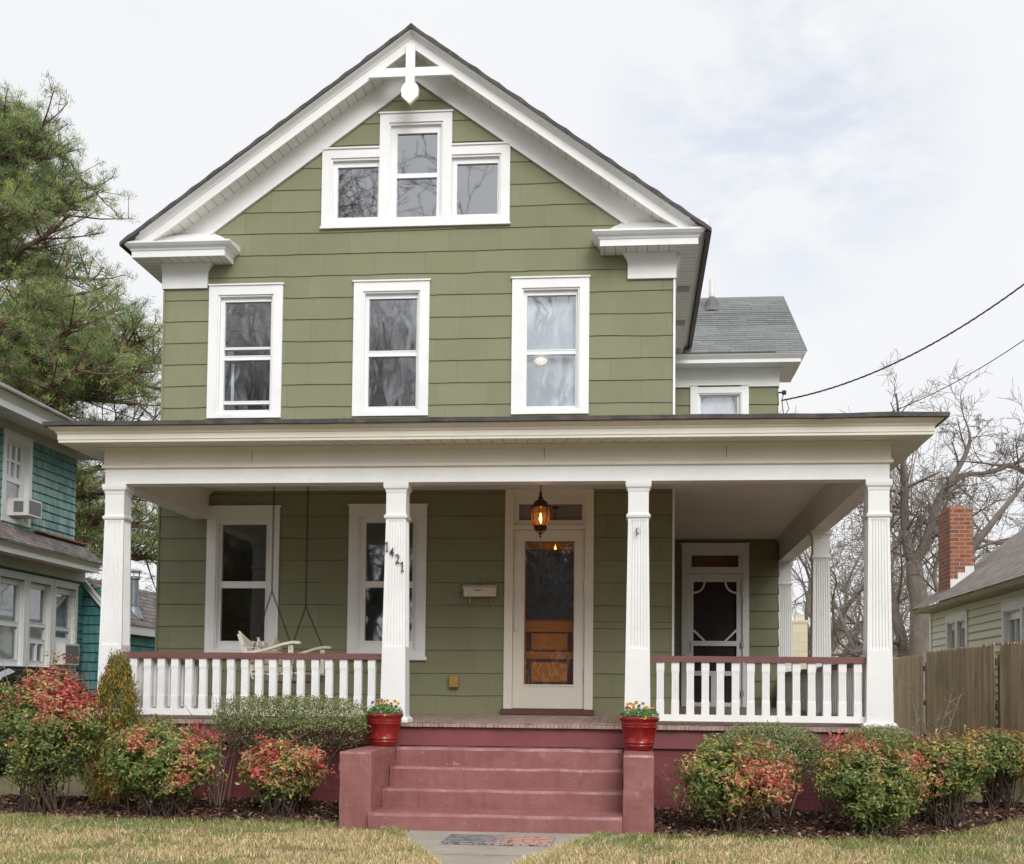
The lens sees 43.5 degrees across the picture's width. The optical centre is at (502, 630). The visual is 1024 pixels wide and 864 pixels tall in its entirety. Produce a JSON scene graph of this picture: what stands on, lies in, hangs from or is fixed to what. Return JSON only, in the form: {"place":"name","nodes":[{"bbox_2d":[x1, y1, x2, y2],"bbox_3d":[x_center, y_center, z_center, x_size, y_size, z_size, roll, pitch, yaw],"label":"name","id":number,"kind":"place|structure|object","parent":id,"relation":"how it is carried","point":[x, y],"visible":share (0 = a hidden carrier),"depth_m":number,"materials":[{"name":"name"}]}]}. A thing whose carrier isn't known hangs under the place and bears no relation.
{"place":"outdoors","nodes":[
{"label":"outdoors","id":0,"kind":"place"},
{"bbox_2d":[0,666,96,775],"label":"shrub","id":1,"kind":"object","parent":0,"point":[13,673],"visible":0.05,"depth_m":16.07,"materials":[{"name":"plant"}]},
{"bbox_2d":[0,370,141,420],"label":"overhead cable","id":2,"kind":"object","parent":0,"point":[68,395],"visible":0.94,"depth_m":18.19,"materials":[{"name":"black rubber"}]},
{"bbox_2d":[0,381,155,695],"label":"teal house","id":3,"kind":"structure","parent":0,"point":[50,595],"depth_m":21.32,"materials":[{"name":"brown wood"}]},
{"bbox_2d":[0,568,28,665],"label":"window","id":4,"kind":"structure","parent":3,"relation":"in","point":[6,585],"depth_m":20.46,"materials":[{"name":"white paint"}]},
{"bbox_2d":[1,428,34,527],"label":"window","id":5,"kind":"structure","parent":3,"relation":"in","point":[17,464],"depth_m":20.46,"materials":[{"name":"white paint"}]},
{"bbox_2d":[6,498,41,518],"bbox_3d":[-7.600,-1.927,20.356,0.384,0.270,0.464,0,-3,6],"label":"air conditioner","id":6,"kind":"object","parent":3,"relation":"attached to","point":[25,508],"visible":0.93,"depth_m":20.14,"materials":[{"name":"white metal"}]},
{"bbox_2d":[25,574,54,666],"bbox_3d":[-7.701,-0.106,21.130,0.208,1.548,0.948,0,-3,6],"label":"window","id":7,"kind":"structure","parent":3,"relation":"in","point":[33,625],"depth_m":21.35,"materials":[{"name":"white paint"}]},
{"bbox_2d":[52,579,79,671],"bbox_3d":[-7.606,-0.057,22.074,0.208,1.548,0.968,0,-3,6],"label":"window","id":8,"kind":"structure","parent":3,"relation":"in","point":[59,628],"depth_m":22.31,"materials":[{"name":"white paint"}]},
{"bbox_2d":[55,643,78,664],"bbox_3d":[-7.512,0.417,22.050,0.244,0.360,0.560,0,-3,6],"label":"air conditioner","id":9,"kind":"object","parent":3,"relation":"attached to","point":[67,649],"visible":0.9,"depth_m":21.83,"materials":[{"name":"white metal"}]},
{"bbox_2d":[0,727,1023,863],"bbox_3d":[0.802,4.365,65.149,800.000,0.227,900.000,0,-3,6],"label":"ground","id":10,"kind":"structure","parent":0,"point":[75,788],"depth_m":10.04,"materials":[{"name":"green plant"}]},
{"bbox_2d":[0,70,162,592],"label":"pine tree","id":11,"kind":"object","parent":10,"relation":"on","point":[92,360],"visible":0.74,"depth_m":33.08,"materials":[{"name":"green plant"}]},
{"bbox_2d":[131,567,155,588],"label":"bare tree","id":12,"kind":"object","parent":10,"relation":"on","point":[142,577],"depth_m":45.35,"materials":[{"name":"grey plant"}]},
{"bbox_2d":[55,822,812,856],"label":"fallen leaves","id":13,"kind":"object","parent":10,"relation":"on","point":[399,846],"visible":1,"depth_m":10.40,"materials":[{"name":"brown plant"}]},
{"bbox_2d":[42,23,949,811],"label":"green house","id":14,"kind":"structure","parent":10,"relation":"on","point":[436,313],"depth_m":15.27,"materials":[{"name":"green wood"}]},
{"bbox_2d":[204,505,281,658],"bbox_3d":[-3.136,-0.577,15.505,0.938,1.850,0.172,0,-3,6],"label":"window","id":15,"kind":"structure","parent":14,"relation":"in","point":[219,516],"depth_m":15.49,"materials":[{"name":"white paint"}]},
{"bbox_2d":[206,282,284,418],"bbox_3d":[-3.128,-3.392,15.691,0.949,1.650,0.228,0,-3,6],"label":"window","id":16,"kind":"structure","parent":14,"relation":"in","point":[220,295],"depth_m":15.63,"materials":[{"name":"white paint"}]},
{"bbox_2d":[237,486,333,683],"bbox_3d":[-2.343,-0.579,14.083,0.721,2.322,1.460,0,-3,6],"label":"porch swing","id":17,"kind":"object","parent":14,"relation":"hanging from","point":[263,646],"visible":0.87,"depth_m":13.51,"materials":[{"name":"paint"}]},
{"bbox_2d":[347,503,428,659],"bbox_3d":[-1.376,-0.573,15.327,0.982,1.863,0.172,0,-3,6],"label":"window","id":18,"kind":"structure","parent":14,"relation":"in","point":[360,515],"depth_m":15.31,"materials":[{"name":"white paint"}]},
{"bbox_2d":[352,278,430,415],"bbox_3d":[-1.342,-3.391,15.476,0.951,1.652,0.158,0,-3,6],"label":"window","id":19,"kind":"structure","parent":14,"relation":"in","point":[365,291],"depth_m":15.44,"materials":[{"name":"white paint"}]},
{"bbox_2d":[320,109,510,229],"bbox_3d":[-1.052,-5.568,15.548,2.320,1.418,0.140,0,-3,6],"label":"gable window","id":20,"kind":"structure","parent":14,"relation":"in","point":[393,124],"depth_m":15.52,"materials":[{"name":"white paint"}]},
{"bbox_2d":[449,676,458,686],"bbox_3d":[-0.575,0.605,15.113,0.103,0.134,0.073,0,-3,6],"label":"outlet cover","id":21,"kind":"object","parent":14,"relation":"attached to","point":[453,681],"visible":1,"depth_m":15.08,"materials":[{"name":"plastic"}]},
{"bbox_2d":[463,582,496,606],"bbox_3d":[-0.269,-0.420,15.106,0.400,0.299,0.119,0,-3,6],"label":"mailbox","id":22,"kind":"object","parent":14,"relation":"attached to","point":[480,590],"visible":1,"depth_m":15.07,"materials":[{"name":"metal"}]},
{"bbox_2d":[530,485,550,537],"bbox_3d":[0.406,-1.359,13.856,0.214,0.732,0.214,2,-3,-20],"label":"porch lantern","id":23,"kind":"object","parent":14,"relation":"hanging from","point":[541,503],"visible":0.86,"depth_m":13.81,"materials":[{"name":"brown metal"}]},
{"bbox_2d":[512,530,584,708],"bbox_3d":[0.544,-0.131,15.091,0.852,2.103,0.081,0,-3,6],"label":"storm door","id":24,"kind":"structure","parent":14,"relation":"in","point":[547,696],"depth_m":15.08,"materials":[{"name":"beige paint"}]},
{"bbox_2d":[524,541,574,684],"bbox_3d":[0.553,-0.111,15.228,0.780,2.000,0.035,0,-3,6],"label":"inner door","id":25,"kind":"structure","parent":14,"relation":"in","point":[549,565],"depth_m":15.23,"materials":[{"name":"orange wood"}]},
{"bbox_2d":[511,275,590,414],"bbox_3d":[0.572,-3.378,15.332,0.947,1.652,0.256,0,-3,6],"label":"window","id":26,"kind":"structure","parent":14,"relation":"in","point":[550,355],"depth_m":15.32,"materials":[{"name":"white paint"}]},
{"bbox_2d":[688,574,743,706],"bbox_3d":[3.272,0.164,19.710,0.840,2.060,0.100,0,-3,6],"label":"screen door","id":27,"kind":"structure","parent":14,"relation":"in","point":[714,600],"depth_m":19.75,"materials":[{"name":"white paint"}]},
{"bbox_2d":[690,384,749,413],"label":"window","id":28,"kind":"structure","parent":14,"relation":"in","point":[708,398],"depth_m":19.90,"materials":[{"name":"white paint"}]},
{"bbox_2d":[781,284,1023,400],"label":"overhead cable","id":29,"kind":"object","parent":14,"relation":"attached to","point":[1011,293],"visible":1,"depth_m":18.05,"materials":[{"name":"black rubber"}]},
{"bbox_2d":[339,745,654,834],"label":"entrance steps","id":30,"kind":"structure","parent":10,"relation":"on","point":[517,789],"depth_m":11.45,"materials":[{"name":"paint"}]},
{"bbox_2d":[364,698,403,745],"bbox_3d":[-1.143,0.877,12.295,0.384,0.453,0.380,0,-3,6],"label":"flower pot","id":31,"kind":"object","parent":30,"relation":"on","point":[384,724],"visible":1,"depth_m":12.17,"materials":[{"name":"ceramic"}]},
{"bbox_2d":[619,701,659,749],"bbox_3d":[1.260,0.882,11.882,0.380,0.451,0.387,0,-3,6],"label":"flower pot","id":32,"kind":"object","parent":30,"relation":"on","point":[639,732],"visible":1,"depth_m":11.76,"materials":[{"name":"ceramic"}]},
{"bbox_2d":[0,793,1023,840],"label":"mulch bed","id":33,"kind":"object","parent":10,"relation":"on","point":[754,817],"visible":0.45,"depth_m":11.68,"materials":[{"name":"brown wood"}]},
{"bbox_2d":[0,652,78,800],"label":"bare shoots","id":34,"kind":"object","parent":33,"relation":"on","point":[28,705],"visible":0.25,"depth_m":12.44,"materials":[{"name":"brown plant"}]},
{"bbox_2d":[0,649,110,815],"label":"nandina shrub","id":35,"kind":"object","parent":33,"relation":"on","point":[38,736],"visible":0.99,"depth_m":11.89,"materials":[{"name":"green plant"}]},
{"bbox_2d":[78,647,146,807],"bbox_3d":[-3.734,0.941,12.455,0.718,1.568,0.712,2,-3,-20],"label":"arborvitae","id":36,"kind":"object","parent":33,"relation":"on","point":[118,676],"visible":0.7,"depth_m":12.35,"materials":[{"name":"green plant"}]},
{"bbox_2d":[94,713,227,817],"bbox_3d":[-3.134,1.263,11.844,1.240,0.983,1.037,0,-3,6],"label":"nandina shrub","id":37,"kind":"object","parent":33,"relation":"on","point":[166,768],"visible":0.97,"depth_m":11.69,"materials":[{"name":"green plant"}]},
{"bbox_2d":[182,691,238,806],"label":"bare shoots","id":38,"kind":"object","parent":33,"relation":"on","point":[216,792],"visible":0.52,"depth_m":12.32,"materials":[{"name":"brown plant"}]},
{"bbox_2d":[233,729,339,817],"bbox_3d":[-1.992,1.330,11.787,0.926,0.844,0.880,2,-3,-27],"label":"nandina shrub","id":39,"kind":"object","parent":33,"relation":"on","point":[276,778],"visible":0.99,"depth_m":11.66,"materials":[{"name":"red plant"}]},
{"bbox_2d":[207,691,373,808],"bbox_3d":[-2.020,1.151,12.210,1.564,1.163,0.712,0,-3,6],"label":"boxwood shrub","id":40,"kind":"object","parent":33,"relation":"on","point":[280,722],"visible":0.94,"depth_m":12.10,"materials":[{"name":"green plant"}]},
{"bbox_2d":[658,759,692,810],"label":"bare shoots","id":41,"kind":"object","parent":33,"relation":"on","point":[668,780],"visible":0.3,"depth_m":12.12,"materials":[{"name":"brown plant"}]},
{"bbox_2d":[651,725,818,833],"bbox_3d":[1.978,1.292,11.079,1.398,0.964,1.002,0,-3,6],"label":"nandina shrub","id":42,"kind":"object","parent":33,"relation":"on","point":[724,782],"visible":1,"depth_m":10.88,"materials":[{"name":"green plant"}]},
{"bbox_2d":[718,718,826,818],"bbox_3d":[2.432,1.279,11.782,1.083,0.951,0.666,0,-3,6],"label":"boxwood shrub","id":43,"kind":"object","parent":33,"relation":"on","point":[788,738],"visible":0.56,"depth_m":11.66,"materials":[{"name":"green plant"}]},
{"bbox_2d":[811,730,845,817],"bbox_3d":[2.994,1.323,11.666,0.345,0.825,0.233,2,-3,-26],"label":"red leafed sapling","id":44,"kind":"object","parent":33,"relation":"on","point":[824,799],"visible":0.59,"depth_m":11.65,"materials":[{"name":"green plant"}]},
{"bbox_2d":[810,730,938,836],"bbox_3d":[3.153,1.316,10.913,1.085,0.925,0.856,0,-3,6],"label":"nandina shrub","id":45,"kind":"object","parent":33,"relation":"on","point":[868,789],"visible":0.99,"depth_m":10.79,"materials":[{"name":"green plant"}]},
{"bbox_2d":[838,722,922,817],"bbox_3d":[3.428,1.301,11.687,0.823,0.917,0.574,0,-3,6],"label":"boxwood shrub","id":46,"kind":"object","parent":33,"relation":"on","point":[878,732],"visible":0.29,"depth_m":11.61,"materials":[{"name":"green plant"}]},
{"bbox_2d":[897,660,965,808],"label":"bare shoots","id":47,"kind":"object","parent":33,"relation":"on","point":[922,721],"visible":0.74,"depth_m":12.53,"materials":[{"name":"brown plant"}]},
{"bbox_2d":[912,762,975,822],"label":"boxwood shrub","id":48,"kind":"object","parent":33,"relation":"on","point":[925,812],"visible":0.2,"depth_m":11.43,"materials":[{"name":"green plant"}]},
{"bbox_2d":[901,728,998,827],"bbox_3d":[3.939,1.325,11.492,0.914,0.899,0.826,0,-3,6],"label":"nandina shrub","id":49,"kind":"object","parent":33,"relation":"on","point":[951,761],"visible":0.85,"depth_m":11.32,"materials":[{"name":"green plant"}]},
{"bbox_2d":[951,722,1023,808],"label":"nandina shrub","id":50,"kind":"object","parent":33,"relation":"on","point":[1008,748],"visible":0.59,"depth_m":12.46,"materials":[{"name":"green plant"}]},
{"bbox_2d":[792,614,807,727],"bbox_3d":[6.614,1.161,28.664,0.360,3.040,0.360,0,-3,6],"label":"masonry chimney","id":51,"kind":"object","parent":10,"relation":"on","point":[800,635],"visible":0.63,"depth_m":28.55,"materials":[{"name":"beige brick"}]},
{"bbox_2d":[809,621,860,656],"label":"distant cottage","id":52,"kind":"structure","parent":10,"relation":"on","point":[841,640],"depth_m":53.92,"materials":[{"name":"grey"}]},
{"bbox_2d":[781,393,943,663],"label":"bare tree","id":53,"kind":"object","parent":10,"relation":"on","point":[807,597],"visible":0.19,"depth_m":43.92,"materials":[{"name":"grey plant"}]},
{"bbox_2d":[831,642,897,664],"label":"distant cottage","id":54,"kind":"structure","parent":10,"relation":"on","point":[862,654],"depth_m":50.73,"materials":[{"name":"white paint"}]},
{"bbox_2d":[808,407,936,663],"bbox_3d":[9.561,-1.393,32.764,3.726,8.618,2.342,2,-3,-24],"label":"bare tree","id":55,"kind":"object","parent":10,"relation":"on","point":[901,643],"visible":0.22,"depth_m":32.76,"materials":[{"name":"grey plant"}]},
{"bbox_2d":[792,451,992,663],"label":"bare tree","id":56,"kind":"object","parent":10,"relation":"on","point":[861,613],"visible":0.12,"depth_m":50.55,"materials":[{"name":"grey plant"}]},
{"bbox_2d":[792,424,1022,664],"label":"bare tree","id":57,"kind":"object","parent":10,"relation":"on","point":[842,621],"visible":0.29,"depth_m":39.98,"materials":[{"name":"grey plant"}]},
{"bbox_2d":[893,654,926,743],"bbox_3d":[7.907,1.425,25.104,0.166,1.883,5.372,0,-3,10],"label":"wooden fence","id":58,"kind":"object","parent":10,"relation":"on","point":[904,713],"visible":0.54,"depth_m":24.35,"materials":[{"name":"brown wood"}]},
{"bbox_2d":[837,349,1023,734],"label":"bare tree","id":59,"kind":"object","parent":10,"relation":"on","point":[919,629],"visible":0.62,"depth_m":32.08,"materials":[{"name":"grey plant"}]},
{"bbox_2d":[840,471,1023,638],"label":"bare tree","id":60,"kind":"object","parent":10,"relation":"on","point":[987,536],"visible":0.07,"depth_m":54.11,"materials":[{"name":"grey plant"}]},
{"bbox_2d":[890,446,1023,602],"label":"bare tree","id":61,"kind":"object","parent":10,"relation":"on","point":[985,531],"visible":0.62,"depth_m":30.17,"materials":[{"name":"grey plant"}]},
{"bbox_2d":[926,642,1000,742],"bbox_3d":[7.016,1.177,19.673,0.164,1.873,5.260,0,-3,8],"label":"wooden fence","id":62,"kind":"object","parent":10,"relation":"on","point":[971,669],"visible":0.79,"depth_m":19.19,"materials":[{"name":"brown wood"}]},
{"bbox_2d":[908,377,1023,559],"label":"bare tree","id":63,"kind":"object","parent":10,"relation":"on","point":[985,541],"visible":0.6,"depth_m":31.36,"materials":[{"name":"grey plant"}]},
{"bbox_2d":[911,506,1023,730],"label":"yellow house","id":64,"kind":"structure","parent":10,"relation":"on","point":[981,601],"depth_m":22.23,"materials":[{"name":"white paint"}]},
{"bbox_2d":[944,609,968,649],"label":"window","id":65,"kind":"structure","parent":64,"relation":"in","point":[956,623],"depth_m":22.35,"materials":[{"name":"white paint"}]},
{"bbox_2d":[1000,596,1023,643],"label":"window","id":66,"kind":"structure","parent":64,"relation":"in","point":[1011,609],"depth_m":19.22,"materials":[{"name":"white paint"}]},
{"bbox_2d":[999,640,1023,782],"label":"wooden fence","id":67,"kind":"object","parent":10,"relation":"on","point":[1011,663],"visible":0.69,"depth_m":16.22,"materials":[{"name":"brown wood"}]},
{"bbox_2d":[0,0,1023,652],"label":"sky","id":68,"kind":"structure","parent":0,"point":[859,164],"materials":[{"name":"white"}]},
{"bbox_2d":[403,830,633,863],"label":"path","id":69,"kind":"structure","parent":0,"point":[472,854],"depth_m":9.77,"materials":[{"name":"concrete"}]},
{"bbox_2d":[440,834,554,845],"bbox_3d":[-0.030,1.676,10.251,0.860,0.010,0.620,0,-3,6],"label":"doormat","id":70,"kind":"object","parent":69,"relation":"on","point":[470,839],"visible":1,"depth_m":10.20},
{"bbox_2d":[891,340,1023,411],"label":"overhead cable","id":71,"kind":"object","parent":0,"point":[959,379],"visible":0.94,"depth_m":19.57,"materials":[{"name":"black rubber"}]}
]}

